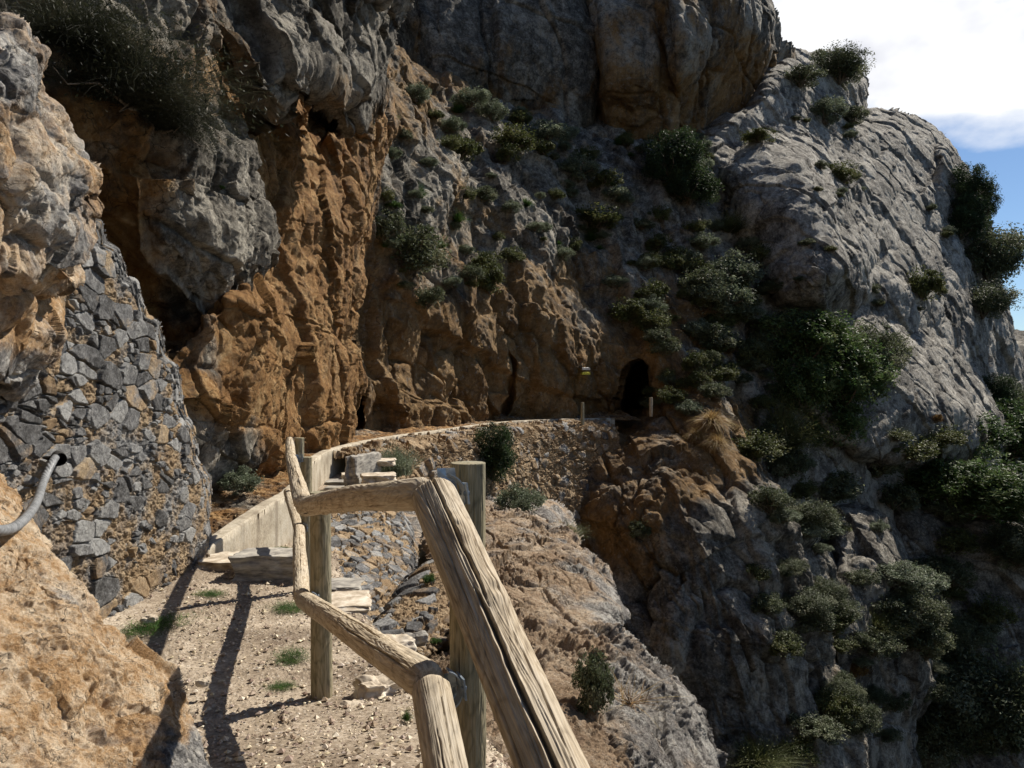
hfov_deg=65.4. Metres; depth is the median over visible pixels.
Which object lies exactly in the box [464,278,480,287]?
shrub
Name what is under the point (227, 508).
ledge
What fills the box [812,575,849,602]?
shrub
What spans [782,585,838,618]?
shrub
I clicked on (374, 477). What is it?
stone slab
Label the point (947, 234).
shrub
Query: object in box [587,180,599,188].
shrub
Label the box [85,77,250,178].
broom bush
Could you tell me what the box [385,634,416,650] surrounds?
rock
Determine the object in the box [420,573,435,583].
shrub
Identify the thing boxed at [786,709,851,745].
shrub
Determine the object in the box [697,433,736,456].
grass tuft
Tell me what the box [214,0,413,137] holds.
grey cliff
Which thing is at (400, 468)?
shrub
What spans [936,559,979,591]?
shrub
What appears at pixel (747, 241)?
shrub
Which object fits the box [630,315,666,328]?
shrub
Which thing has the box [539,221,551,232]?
shrub
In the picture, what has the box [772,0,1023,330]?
sky
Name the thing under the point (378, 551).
retaining wall
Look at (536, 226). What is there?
shrub
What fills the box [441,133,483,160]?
shrub
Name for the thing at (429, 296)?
shrub
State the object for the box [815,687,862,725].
shrub
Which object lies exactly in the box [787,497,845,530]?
shrub
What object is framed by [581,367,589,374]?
trail mark
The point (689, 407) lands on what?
shrub
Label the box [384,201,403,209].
shrub
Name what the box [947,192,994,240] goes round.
tree
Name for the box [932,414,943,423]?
shrub
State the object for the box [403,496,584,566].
slope
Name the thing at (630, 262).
shrub
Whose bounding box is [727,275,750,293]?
shrub
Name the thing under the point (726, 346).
shrub
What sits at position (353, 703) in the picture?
rock
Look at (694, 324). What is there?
shrub
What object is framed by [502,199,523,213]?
shrub
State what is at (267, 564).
stone slab
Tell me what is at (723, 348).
shrub
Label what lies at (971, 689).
tree
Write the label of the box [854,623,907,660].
shrub
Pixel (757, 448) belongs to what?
shrub
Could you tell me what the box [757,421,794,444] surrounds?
shrub
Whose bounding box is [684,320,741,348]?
shrub
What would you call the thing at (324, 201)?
orange cliff
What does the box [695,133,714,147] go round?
shrub
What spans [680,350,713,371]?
shrub
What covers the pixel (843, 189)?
shrub
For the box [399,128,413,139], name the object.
shrub
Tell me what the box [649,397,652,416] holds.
wooden stake
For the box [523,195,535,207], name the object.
grass tuft
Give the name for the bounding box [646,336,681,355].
shrub
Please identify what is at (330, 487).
stone slab
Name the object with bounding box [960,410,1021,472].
tree
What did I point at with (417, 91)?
shrub
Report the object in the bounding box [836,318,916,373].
tree
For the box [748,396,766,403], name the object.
shrub
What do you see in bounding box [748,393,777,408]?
shrub
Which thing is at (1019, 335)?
hillside
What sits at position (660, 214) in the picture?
shrub
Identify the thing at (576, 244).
shrub
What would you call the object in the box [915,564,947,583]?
shrub
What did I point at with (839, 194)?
shrub
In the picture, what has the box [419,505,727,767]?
slope
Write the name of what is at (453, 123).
shrub
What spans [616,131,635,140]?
shrub
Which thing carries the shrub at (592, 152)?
on the cliff at (536, 335)
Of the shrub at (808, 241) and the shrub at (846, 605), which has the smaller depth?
the shrub at (846, 605)
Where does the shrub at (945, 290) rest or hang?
on the cliff at (891, 150)
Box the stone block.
[343,451,380,485]
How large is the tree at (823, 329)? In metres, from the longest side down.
5.518 x 4.805 x 2.744 m
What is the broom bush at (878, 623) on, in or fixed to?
on the cliff at (862, 545)
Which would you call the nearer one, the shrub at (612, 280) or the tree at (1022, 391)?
the shrub at (612, 280)
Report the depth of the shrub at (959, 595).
36.82 m
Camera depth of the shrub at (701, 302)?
35.03 m
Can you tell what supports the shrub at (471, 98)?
on the cliff at (536, 335)
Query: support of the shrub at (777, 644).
on the gorge cliff at (686, 584)
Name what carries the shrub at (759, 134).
on the cliff at (767, 186)
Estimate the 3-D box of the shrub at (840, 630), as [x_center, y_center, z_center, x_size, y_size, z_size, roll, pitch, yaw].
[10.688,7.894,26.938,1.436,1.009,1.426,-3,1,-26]
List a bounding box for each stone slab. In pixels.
[194,551,239,571]
[228,547,292,583]
[323,478,343,484]
[323,485,344,489]
[331,577,365,591]
[331,590,371,614]
[360,472,396,483]
[377,458,396,465]
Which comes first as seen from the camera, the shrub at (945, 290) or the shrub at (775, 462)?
the shrub at (775, 462)
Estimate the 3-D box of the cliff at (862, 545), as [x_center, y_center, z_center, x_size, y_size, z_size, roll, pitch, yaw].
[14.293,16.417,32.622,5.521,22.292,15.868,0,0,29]
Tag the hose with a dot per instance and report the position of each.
(23, 519)
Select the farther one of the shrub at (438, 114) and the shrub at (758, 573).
the shrub at (438, 114)
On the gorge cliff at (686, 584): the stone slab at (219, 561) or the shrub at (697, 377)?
the shrub at (697, 377)
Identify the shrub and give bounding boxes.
[216,464,264,494]
[370,441,424,476]
[373,206,405,241]
[379,186,396,201]
[383,236,400,247]
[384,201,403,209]
[388,146,404,160]
[390,222,452,276]
[396,280,408,287]
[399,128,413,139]
[401,280,416,289]
[405,81,431,104]
[407,189,423,197]
[414,285,444,308]
[420,156,438,167]
[420,205,434,212]
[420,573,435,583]
[428,109,444,118]
[430,637,442,643]
[436,134,463,149]
[438,115,467,132]
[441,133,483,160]
[442,275,463,288]
[448,85,491,107]
[450,220,461,229]
[456,262,485,281]
[458,244,474,253]
[461,185,476,199]
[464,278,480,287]
[468,250,505,269]
[472,419,519,482]
[474,185,499,202]
[475,98,510,121]
[476,258,506,293]
[485,172,499,177]
[488,121,536,152]
[492,231,504,240]
[492,481,547,513]
[493,142,523,161]
[499,246,526,262]
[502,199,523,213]
[506,110,532,125]
[510,105,525,113]
[512,107,532,119]
[520,118,573,147]
[524,221,546,231]
[532,139,556,155]
[534,191,545,198]
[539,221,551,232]
[548,186,565,200]
[549,153,559,160]
[555,151,600,182]
[556,244,575,260]
[557,140,572,150]
[559,123,580,141]
[560,179,576,187]
[565,185,579,197]
[569,237,582,251]
[570,645,614,715]
[573,201,624,228]
[574,144,601,160]
[578,224,587,230]
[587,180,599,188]
[593,167,624,186]
[595,230,612,238]
[599,183,632,201]
[600,274,629,287]
[607,296,651,322]
[615,134,634,145]
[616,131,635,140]
[616,194,634,204]
[625,260,635,264]
[628,518,651,538]
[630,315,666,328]
[632,254,657,269]
[633,287,655,298]
[633,307,671,330]
[634,144,648,153]
[634,217,655,229]
[638,277,669,299]
[638,394,662,407]
[640,251,661,257]
[640,293,668,315]
[640,327,671,341]
[641,385,658,393]
[642,256,664,267]
[644,232,674,252]
[646,203,673,222]
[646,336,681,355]
[654,367,675,379]
[655,371,675,384]
[656,386,687,404]
[661,252,684,269]
[662,163,724,206]
[663,245,694,255]
[665,336,680,343]
[667,245,702,263]
[668,314,680,320]
[674,261,699,276]
[674,376,696,388]
[674,399,708,414]
[675,265,730,298]
[676,288,690,297]
[679,219,706,232]
[679,255,711,270]
[680,318,714,337]
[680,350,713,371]
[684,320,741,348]
[685,231,723,249]
[685,285,711,302]
[686,269,759,315]
[686,367,713,385]
[687,295,712,307]
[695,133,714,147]
[696,348,720,363]
[697,381,732,397]
[698,219,711,227]
[700,155,714,170]
[700,349,726,364]
[703,311,737,329]
[704,152,714,159]
[706,248,769,287]
[707,220,724,231]
[707,366,739,381]
[708,338,728,351]
[713,338,739,351]
[713,363,743,374]
[724,360,738,366]
[726,347,738,353]
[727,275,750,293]
[731,429,790,461]
[733,234,759,250]
[733,294,764,309]
[734,334,773,352]
[735,372,752,383]
[737,126,780,144]
[744,242,770,261]
[745,561,771,580]
[746,591,787,617]
[747,483,795,512]
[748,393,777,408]
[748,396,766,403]
[752,281,771,293]
[753,426,776,442]
[755,277,782,294]
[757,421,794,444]
[758,369,773,378]
[763,384,776,389]
[765,454,786,468]
[766,506,803,524]
[767,446,812,478]
[767,628,806,658]
[772,733,823,767]
[775,626,802,650]
[777,556,809,576]
[778,63,827,87]
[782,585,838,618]
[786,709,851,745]
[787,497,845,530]
[790,115,801,120]
[791,475,820,499]
[791,609,837,633]
[793,276,805,281]
[793,450,817,470]
[796,730,814,745]
[797,238,815,245]
[797,516,846,541]
[809,94,849,125]
[811,543,833,553]
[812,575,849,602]
[812,686,837,708]
[813,186,823,191]
[814,160,828,169]
[815,599,860,628]
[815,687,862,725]
[816,676,866,705]
[818,471,865,503]
[819,612,849,634]
[820,466,864,500]
[823,245,837,251]
[823,678,869,703]
[826,520,852,533]
[827,160,863,183]
[829,597,865,623]
[829,699,882,738]
[832,632,862,654]
[834,669,855,683]
[835,192,845,197]
[836,187,848,192]
[839,568,881,585]
[842,105,871,124]
[842,122,853,128]
[842,129,858,138]
[847,630,870,648]
[850,663,872,678]
[851,655,874,667]
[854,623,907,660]
[860,683,893,705]
[868,460,905,478]
[868,591,925,620]
[869,519,890,532]
[872,282,880,293]
[873,299,884,305]
[873,558,933,589]
[875,726,906,742]
[876,480,921,510]
[882,610,918,640]
[883,692,913,712]
[886,427,913,441]
[892,434,939,462]
[895,559,950,595]
[897,622,956,656]
[907,264,945,301]
[909,553,955,574]
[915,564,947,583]
[919,431,946,450]
[919,646,945,661]
[923,676,953,702]
[924,423,971,447]
[925,205,937,210]
[927,592,946,609]
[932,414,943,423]
[932,660,949,673]
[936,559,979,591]
[937,285,948,293]
[939,613,972,642]
[940,231,953,237]
[940,585,968,601]
[942,645,986,668]
[943,225,956,232]
[956,609,1002,636]
[960,592,1023,630]
[963,616,1002,639]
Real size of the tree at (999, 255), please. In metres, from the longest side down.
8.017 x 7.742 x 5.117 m
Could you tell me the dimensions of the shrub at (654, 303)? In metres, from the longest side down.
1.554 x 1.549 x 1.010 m
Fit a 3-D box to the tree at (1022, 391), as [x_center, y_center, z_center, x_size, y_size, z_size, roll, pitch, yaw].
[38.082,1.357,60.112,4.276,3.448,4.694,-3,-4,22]
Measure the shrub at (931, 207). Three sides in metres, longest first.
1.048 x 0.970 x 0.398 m
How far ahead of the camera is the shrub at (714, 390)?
30.70 m
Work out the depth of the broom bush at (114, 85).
7.01 m
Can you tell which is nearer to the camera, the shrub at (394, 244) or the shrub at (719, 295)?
the shrub at (394, 244)
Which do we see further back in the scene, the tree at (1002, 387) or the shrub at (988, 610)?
the tree at (1002, 387)
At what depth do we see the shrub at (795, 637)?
24.48 m
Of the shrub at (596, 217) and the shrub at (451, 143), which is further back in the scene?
the shrub at (596, 217)
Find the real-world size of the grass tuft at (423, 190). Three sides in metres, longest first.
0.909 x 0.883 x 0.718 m
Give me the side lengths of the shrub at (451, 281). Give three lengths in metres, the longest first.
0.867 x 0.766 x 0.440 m
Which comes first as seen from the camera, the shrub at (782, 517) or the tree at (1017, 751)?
the shrub at (782, 517)
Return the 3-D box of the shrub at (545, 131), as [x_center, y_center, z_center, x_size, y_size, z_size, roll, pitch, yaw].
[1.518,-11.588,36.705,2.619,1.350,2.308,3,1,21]
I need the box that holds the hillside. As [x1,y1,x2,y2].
[395,33,1023,358]
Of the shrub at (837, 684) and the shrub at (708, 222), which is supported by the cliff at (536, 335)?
the shrub at (708, 222)
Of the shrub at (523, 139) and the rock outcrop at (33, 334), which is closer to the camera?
the rock outcrop at (33, 334)
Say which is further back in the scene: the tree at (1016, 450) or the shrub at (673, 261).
the tree at (1016, 450)
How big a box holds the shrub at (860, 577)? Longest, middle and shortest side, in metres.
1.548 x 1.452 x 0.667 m
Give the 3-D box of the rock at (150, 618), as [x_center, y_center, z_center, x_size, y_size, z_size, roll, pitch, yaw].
[-2.370,1.537,5.205,0.116,0.062,0.076,0,0,-17]
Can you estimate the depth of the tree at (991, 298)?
55.93 m
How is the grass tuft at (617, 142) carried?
on the cliff at (536, 335)
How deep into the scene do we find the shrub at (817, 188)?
38.96 m
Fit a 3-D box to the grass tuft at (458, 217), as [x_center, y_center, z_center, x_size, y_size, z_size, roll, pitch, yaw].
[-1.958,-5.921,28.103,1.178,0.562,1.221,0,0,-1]
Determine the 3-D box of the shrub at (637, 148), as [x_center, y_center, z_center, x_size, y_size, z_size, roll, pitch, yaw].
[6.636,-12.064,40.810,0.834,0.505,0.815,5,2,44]
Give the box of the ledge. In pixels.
[209,407,640,534]
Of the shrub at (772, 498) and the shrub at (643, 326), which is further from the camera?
the shrub at (643, 326)
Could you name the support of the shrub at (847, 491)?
on the cliff at (891, 150)
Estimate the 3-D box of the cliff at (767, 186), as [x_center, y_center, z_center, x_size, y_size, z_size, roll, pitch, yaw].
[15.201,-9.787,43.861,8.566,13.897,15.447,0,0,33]
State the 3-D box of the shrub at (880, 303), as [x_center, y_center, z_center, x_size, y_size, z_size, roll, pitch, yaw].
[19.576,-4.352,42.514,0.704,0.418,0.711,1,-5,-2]
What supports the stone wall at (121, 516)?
on the path
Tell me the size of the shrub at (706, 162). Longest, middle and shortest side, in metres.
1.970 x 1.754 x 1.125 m
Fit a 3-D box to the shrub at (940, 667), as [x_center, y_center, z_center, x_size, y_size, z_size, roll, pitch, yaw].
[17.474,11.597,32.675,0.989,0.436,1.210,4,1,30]
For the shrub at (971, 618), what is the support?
on the cliff at (917, 528)
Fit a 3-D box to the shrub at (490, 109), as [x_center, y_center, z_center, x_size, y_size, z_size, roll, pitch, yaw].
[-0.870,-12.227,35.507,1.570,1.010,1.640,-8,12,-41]
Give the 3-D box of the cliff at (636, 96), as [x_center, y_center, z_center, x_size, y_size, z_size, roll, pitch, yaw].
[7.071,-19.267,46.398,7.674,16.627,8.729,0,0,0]
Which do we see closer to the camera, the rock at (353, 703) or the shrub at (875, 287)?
the rock at (353, 703)
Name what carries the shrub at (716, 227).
on the cliff at (536, 335)
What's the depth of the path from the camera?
4.45 m
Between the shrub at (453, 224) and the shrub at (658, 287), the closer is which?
the shrub at (453, 224)
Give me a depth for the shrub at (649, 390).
32.20 m
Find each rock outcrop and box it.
[0,11,103,299]
[0,291,67,401]
[0,473,211,767]
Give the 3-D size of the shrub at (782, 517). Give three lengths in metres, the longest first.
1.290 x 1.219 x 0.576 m
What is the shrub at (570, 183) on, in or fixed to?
on the cliff at (536, 335)
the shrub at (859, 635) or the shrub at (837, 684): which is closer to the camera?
the shrub at (837, 684)
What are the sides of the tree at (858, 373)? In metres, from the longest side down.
4.927 x 4.728 x 3.300 m
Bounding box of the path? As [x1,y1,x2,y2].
[103,470,506,767]
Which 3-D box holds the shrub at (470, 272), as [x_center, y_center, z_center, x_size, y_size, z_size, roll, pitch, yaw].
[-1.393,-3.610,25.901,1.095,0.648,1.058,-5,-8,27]
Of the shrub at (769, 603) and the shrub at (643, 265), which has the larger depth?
the shrub at (643, 265)
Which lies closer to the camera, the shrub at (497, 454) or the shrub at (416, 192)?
the shrub at (497, 454)
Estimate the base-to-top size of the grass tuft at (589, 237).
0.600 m
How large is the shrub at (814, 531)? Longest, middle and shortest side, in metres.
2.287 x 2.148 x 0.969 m
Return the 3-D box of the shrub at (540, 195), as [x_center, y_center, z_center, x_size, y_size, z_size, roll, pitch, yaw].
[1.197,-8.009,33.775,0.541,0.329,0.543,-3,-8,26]
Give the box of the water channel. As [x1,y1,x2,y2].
[207,418,614,556]
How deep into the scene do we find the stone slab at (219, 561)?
6.82 m
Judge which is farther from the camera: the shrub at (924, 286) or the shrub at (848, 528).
the shrub at (924, 286)
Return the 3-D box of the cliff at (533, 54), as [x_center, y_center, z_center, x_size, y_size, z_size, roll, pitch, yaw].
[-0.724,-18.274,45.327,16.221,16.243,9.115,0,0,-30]
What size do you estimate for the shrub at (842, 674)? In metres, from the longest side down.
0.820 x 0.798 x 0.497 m
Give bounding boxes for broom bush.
[0,0,250,118]
[0,0,314,167]
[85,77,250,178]
[558,519,597,538]
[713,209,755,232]
[724,726,822,767]
[744,382,853,462]
[865,605,910,639]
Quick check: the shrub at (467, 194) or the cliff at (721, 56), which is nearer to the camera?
the shrub at (467, 194)
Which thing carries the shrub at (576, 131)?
on the cliff at (536, 335)
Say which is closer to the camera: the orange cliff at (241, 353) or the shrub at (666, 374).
the orange cliff at (241, 353)
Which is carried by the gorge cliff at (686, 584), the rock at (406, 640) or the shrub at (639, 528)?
the shrub at (639, 528)
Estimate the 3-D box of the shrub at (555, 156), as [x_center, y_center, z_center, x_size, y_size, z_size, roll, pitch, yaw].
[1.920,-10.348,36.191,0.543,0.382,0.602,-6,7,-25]
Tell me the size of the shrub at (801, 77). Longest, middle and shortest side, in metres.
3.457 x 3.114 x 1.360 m
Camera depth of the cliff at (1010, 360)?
62.23 m
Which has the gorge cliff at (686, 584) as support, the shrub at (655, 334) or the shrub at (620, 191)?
the shrub at (655, 334)
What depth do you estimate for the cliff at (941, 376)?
39.87 m
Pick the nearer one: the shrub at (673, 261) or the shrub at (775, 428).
the shrub at (775, 428)
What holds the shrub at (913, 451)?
on the cliff at (941, 376)
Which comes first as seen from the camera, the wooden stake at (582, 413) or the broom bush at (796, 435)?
the wooden stake at (582, 413)
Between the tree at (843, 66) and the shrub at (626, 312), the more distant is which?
the tree at (843, 66)
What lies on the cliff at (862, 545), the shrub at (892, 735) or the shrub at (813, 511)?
the shrub at (892, 735)
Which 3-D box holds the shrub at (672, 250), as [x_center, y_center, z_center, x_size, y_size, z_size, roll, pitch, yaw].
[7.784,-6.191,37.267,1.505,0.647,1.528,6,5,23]
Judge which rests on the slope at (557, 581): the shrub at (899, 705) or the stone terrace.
the stone terrace
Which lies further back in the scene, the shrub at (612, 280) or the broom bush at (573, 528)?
the shrub at (612, 280)
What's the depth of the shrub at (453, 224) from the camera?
27.92 m
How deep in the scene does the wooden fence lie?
2.04 m
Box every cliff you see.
[0,0,280,340]
[164,272,315,490]
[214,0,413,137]
[221,58,398,452]
[351,45,761,429]
[396,0,599,127]
[578,367,872,767]
[586,0,680,144]
[655,0,796,131]
[701,47,1022,590]
[717,120,880,320]
[785,310,1008,473]
[822,502,937,767]
[894,503,1023,767]
[932,142,1023,473]
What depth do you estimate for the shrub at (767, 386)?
34.72 m
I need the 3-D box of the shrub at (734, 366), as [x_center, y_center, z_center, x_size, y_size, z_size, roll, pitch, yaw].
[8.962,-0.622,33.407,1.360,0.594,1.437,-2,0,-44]
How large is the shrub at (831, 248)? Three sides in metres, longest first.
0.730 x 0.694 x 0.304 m
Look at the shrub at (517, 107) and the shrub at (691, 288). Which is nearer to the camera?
the shrub at (691, 288)
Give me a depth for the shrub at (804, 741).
23.89 m
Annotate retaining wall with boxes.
[331,511,418,623]
[333,419,620,656]
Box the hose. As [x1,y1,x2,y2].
[0,450,66,535]
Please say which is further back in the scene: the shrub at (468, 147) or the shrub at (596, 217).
the shrub at (596, 217)
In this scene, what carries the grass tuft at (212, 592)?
on the path
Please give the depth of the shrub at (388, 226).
21.13 m
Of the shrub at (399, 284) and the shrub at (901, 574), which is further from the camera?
the shrub at (901, 574)
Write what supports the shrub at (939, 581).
on the cliff at (862, 545)
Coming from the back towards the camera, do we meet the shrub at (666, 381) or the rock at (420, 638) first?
the shrub at (666, 381)
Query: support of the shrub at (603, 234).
on the cliff at (536, 335)
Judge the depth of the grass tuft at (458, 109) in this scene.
34.94 m
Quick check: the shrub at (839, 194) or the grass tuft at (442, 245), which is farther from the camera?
the shrub at (839, 194)
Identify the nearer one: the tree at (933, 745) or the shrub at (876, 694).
the shrub at (876, 694)
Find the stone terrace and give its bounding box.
[372,559,449,658]
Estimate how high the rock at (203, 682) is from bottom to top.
0.047 m
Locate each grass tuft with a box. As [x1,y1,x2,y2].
[118,610,210,639]
[193,589,232,597]
[253,679,295,693]
[265,599,304,614]
[268,642,310,665]
[399,707,413,721]
[418,184,430,198]
[436,240,448,248]
[446,102,469,112]
[451,208,468,222]
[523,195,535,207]
[582,230,602,240]
[612,137,623,144]
[681,409,742,439]
[681,427,713,445]
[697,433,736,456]
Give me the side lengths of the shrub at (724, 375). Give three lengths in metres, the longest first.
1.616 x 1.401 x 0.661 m
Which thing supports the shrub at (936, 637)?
on the cliff at (862, 545)
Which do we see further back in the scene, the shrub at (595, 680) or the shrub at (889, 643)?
the shrub at (889, 643)
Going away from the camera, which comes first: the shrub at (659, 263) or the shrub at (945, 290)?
the shrub at (659, 263)
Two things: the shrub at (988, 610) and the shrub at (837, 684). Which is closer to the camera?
the shrub at (837, 684)
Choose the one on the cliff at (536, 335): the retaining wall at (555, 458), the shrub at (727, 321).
the shrub at (727, 321)
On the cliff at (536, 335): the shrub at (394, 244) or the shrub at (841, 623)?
the shrub at (394, 244)
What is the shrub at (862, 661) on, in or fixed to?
on the cliff at (862, 545)
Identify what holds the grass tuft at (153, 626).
on the path
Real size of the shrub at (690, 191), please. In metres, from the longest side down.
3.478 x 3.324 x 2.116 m
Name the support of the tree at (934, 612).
on the cliff at (862, 545)
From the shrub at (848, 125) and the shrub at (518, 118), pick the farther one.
the shrub at (848, 125)
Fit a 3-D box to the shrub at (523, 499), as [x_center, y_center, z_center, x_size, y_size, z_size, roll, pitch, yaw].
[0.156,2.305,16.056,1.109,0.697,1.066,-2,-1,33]
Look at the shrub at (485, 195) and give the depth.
30.02 m
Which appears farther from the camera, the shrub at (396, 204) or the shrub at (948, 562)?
the shrub at (948, 562)
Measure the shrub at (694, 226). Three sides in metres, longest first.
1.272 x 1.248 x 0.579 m
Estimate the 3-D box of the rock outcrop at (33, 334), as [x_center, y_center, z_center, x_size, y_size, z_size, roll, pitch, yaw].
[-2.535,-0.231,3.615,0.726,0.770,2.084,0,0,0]
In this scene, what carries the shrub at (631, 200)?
on the cliff at (536, 335)
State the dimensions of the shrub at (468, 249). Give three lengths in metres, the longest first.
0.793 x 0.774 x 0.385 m
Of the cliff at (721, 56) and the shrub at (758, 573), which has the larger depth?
the cliff at (721, 56)
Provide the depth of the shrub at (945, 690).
31.84 m
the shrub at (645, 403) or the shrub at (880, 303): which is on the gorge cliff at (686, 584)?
the shrub at (645, 403)
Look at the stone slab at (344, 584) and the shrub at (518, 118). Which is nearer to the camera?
the stone slab at (344, 584)
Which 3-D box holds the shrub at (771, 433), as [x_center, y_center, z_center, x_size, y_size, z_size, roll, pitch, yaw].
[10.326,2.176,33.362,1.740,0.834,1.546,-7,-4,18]
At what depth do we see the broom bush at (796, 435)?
33.14 m
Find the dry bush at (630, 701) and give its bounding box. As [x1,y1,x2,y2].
[611,664,677,731]
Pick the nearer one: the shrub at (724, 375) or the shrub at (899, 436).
the shrub at (724, 375)
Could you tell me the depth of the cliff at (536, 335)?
30.27 m
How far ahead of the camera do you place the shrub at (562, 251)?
32.93 m
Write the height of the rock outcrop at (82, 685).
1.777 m
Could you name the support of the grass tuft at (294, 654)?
on the path
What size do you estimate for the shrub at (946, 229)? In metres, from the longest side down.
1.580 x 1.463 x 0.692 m
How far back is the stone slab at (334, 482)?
13.30 m
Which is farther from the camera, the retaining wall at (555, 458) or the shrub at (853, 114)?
the shrub at (853, 114)
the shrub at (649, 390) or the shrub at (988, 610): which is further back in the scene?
the shrub at (988, 610)
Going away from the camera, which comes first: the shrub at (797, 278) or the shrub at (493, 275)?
the shrub at (493, 275)
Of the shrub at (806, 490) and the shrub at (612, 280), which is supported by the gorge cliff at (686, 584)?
the shrub at (806, 490)
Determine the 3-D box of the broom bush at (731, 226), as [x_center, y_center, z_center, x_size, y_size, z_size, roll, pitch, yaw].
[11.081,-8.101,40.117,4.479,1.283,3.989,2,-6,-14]
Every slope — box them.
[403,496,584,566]
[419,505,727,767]
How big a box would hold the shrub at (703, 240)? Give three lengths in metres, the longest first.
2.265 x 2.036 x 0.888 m
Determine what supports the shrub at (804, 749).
on the gorge cliff at (686, 584)
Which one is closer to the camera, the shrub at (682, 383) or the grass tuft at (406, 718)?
the grass tuft at (406, 718)
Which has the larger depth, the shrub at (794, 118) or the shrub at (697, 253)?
the shrub at (794, 118)
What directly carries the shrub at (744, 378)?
on the cliff at (536, 335)
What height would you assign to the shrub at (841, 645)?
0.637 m
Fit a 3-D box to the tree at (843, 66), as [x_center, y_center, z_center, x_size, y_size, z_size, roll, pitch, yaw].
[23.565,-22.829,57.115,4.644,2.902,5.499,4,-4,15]
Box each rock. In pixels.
[139,614,158,623]
[195,677,210,687]
[339,699,364,708]
[351,673,401,700]
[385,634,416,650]
[404,630,427,646]
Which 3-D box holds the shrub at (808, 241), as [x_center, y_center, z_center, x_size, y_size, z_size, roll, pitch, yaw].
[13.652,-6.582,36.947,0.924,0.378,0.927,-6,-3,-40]
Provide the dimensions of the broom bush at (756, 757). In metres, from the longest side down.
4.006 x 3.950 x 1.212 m
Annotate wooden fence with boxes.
[283,437,589,767]
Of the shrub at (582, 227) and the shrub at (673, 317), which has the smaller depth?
the shrub at (673, 317)
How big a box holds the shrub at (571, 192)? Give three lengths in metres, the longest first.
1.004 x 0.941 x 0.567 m
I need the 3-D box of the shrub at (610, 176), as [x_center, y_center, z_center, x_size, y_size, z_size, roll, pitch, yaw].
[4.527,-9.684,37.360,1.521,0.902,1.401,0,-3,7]
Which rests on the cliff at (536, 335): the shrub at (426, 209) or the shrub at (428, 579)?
the shrub at (426, 209)
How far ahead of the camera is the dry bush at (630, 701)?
5.26 m
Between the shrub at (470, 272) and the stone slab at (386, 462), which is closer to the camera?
the stone slab at (386, 462)
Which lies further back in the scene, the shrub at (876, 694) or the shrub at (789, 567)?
the shrub at (876, 694)
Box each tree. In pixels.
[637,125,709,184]
[747,307,868,362]
[751,306,819,335]
[767,351,845,410]
[791,338,901,408]
[796,394,878,448]
[808,39,874,91]
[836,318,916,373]
[881,583,953,630]
[896,457,971,505]
[915,702,978,767]
[916,456,1023,523]
[917,639,1023,759]
[936,607,980,659]
[946,162,999,207]
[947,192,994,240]
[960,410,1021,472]
[962,220,1023,283]
[969,278,1023,318]
[971,185,1004,217]
[979,665,1023,756]
[981,515,1023,570]
[982,372,1023,404]
[993,396,1023,465]
[1011,384,1023,417]
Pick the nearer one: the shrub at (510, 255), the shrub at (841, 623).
the shrub at (841, 623)
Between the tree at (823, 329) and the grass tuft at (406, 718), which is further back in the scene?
the tree at (823, 329)
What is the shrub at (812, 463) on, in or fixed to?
on the gorge cliff at (686, 584)
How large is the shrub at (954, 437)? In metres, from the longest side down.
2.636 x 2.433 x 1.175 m
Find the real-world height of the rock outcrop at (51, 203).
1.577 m
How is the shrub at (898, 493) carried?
on the cliff at (917, 528)
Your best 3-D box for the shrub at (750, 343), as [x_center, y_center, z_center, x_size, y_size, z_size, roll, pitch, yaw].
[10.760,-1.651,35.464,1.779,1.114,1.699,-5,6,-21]
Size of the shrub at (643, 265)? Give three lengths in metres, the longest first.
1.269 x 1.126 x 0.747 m
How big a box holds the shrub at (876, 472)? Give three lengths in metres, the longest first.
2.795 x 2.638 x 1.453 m
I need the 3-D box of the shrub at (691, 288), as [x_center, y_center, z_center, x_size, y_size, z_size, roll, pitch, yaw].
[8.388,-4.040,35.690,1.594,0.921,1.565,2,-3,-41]
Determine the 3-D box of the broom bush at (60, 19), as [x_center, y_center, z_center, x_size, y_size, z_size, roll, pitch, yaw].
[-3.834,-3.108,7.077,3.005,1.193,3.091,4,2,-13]
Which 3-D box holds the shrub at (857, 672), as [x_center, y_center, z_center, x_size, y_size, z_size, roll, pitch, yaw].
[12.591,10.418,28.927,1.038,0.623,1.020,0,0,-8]
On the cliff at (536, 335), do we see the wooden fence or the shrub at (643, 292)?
the shrub at (643, 292)
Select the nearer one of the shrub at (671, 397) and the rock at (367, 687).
the rock at (367, 687)
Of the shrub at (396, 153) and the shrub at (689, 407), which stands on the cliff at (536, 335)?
the shrub at (396, 153)
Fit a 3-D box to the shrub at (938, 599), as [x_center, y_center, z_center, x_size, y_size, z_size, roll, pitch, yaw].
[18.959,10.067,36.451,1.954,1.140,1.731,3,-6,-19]
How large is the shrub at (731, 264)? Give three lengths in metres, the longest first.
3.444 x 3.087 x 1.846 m
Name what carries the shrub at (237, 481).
on the ledge
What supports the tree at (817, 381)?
on the cliff at (941, 376)
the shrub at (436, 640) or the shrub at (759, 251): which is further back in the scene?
the shrub at (759, 251)
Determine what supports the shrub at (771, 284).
on the cliff at (767, 186)
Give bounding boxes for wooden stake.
[581,403,583,424]
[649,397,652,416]
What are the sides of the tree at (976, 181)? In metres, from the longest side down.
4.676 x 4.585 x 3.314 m
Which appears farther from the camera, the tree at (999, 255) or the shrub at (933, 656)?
the tree at (999, 255)
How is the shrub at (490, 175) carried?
on the cliff at (536, 335)
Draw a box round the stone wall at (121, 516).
[0,218,212,619]

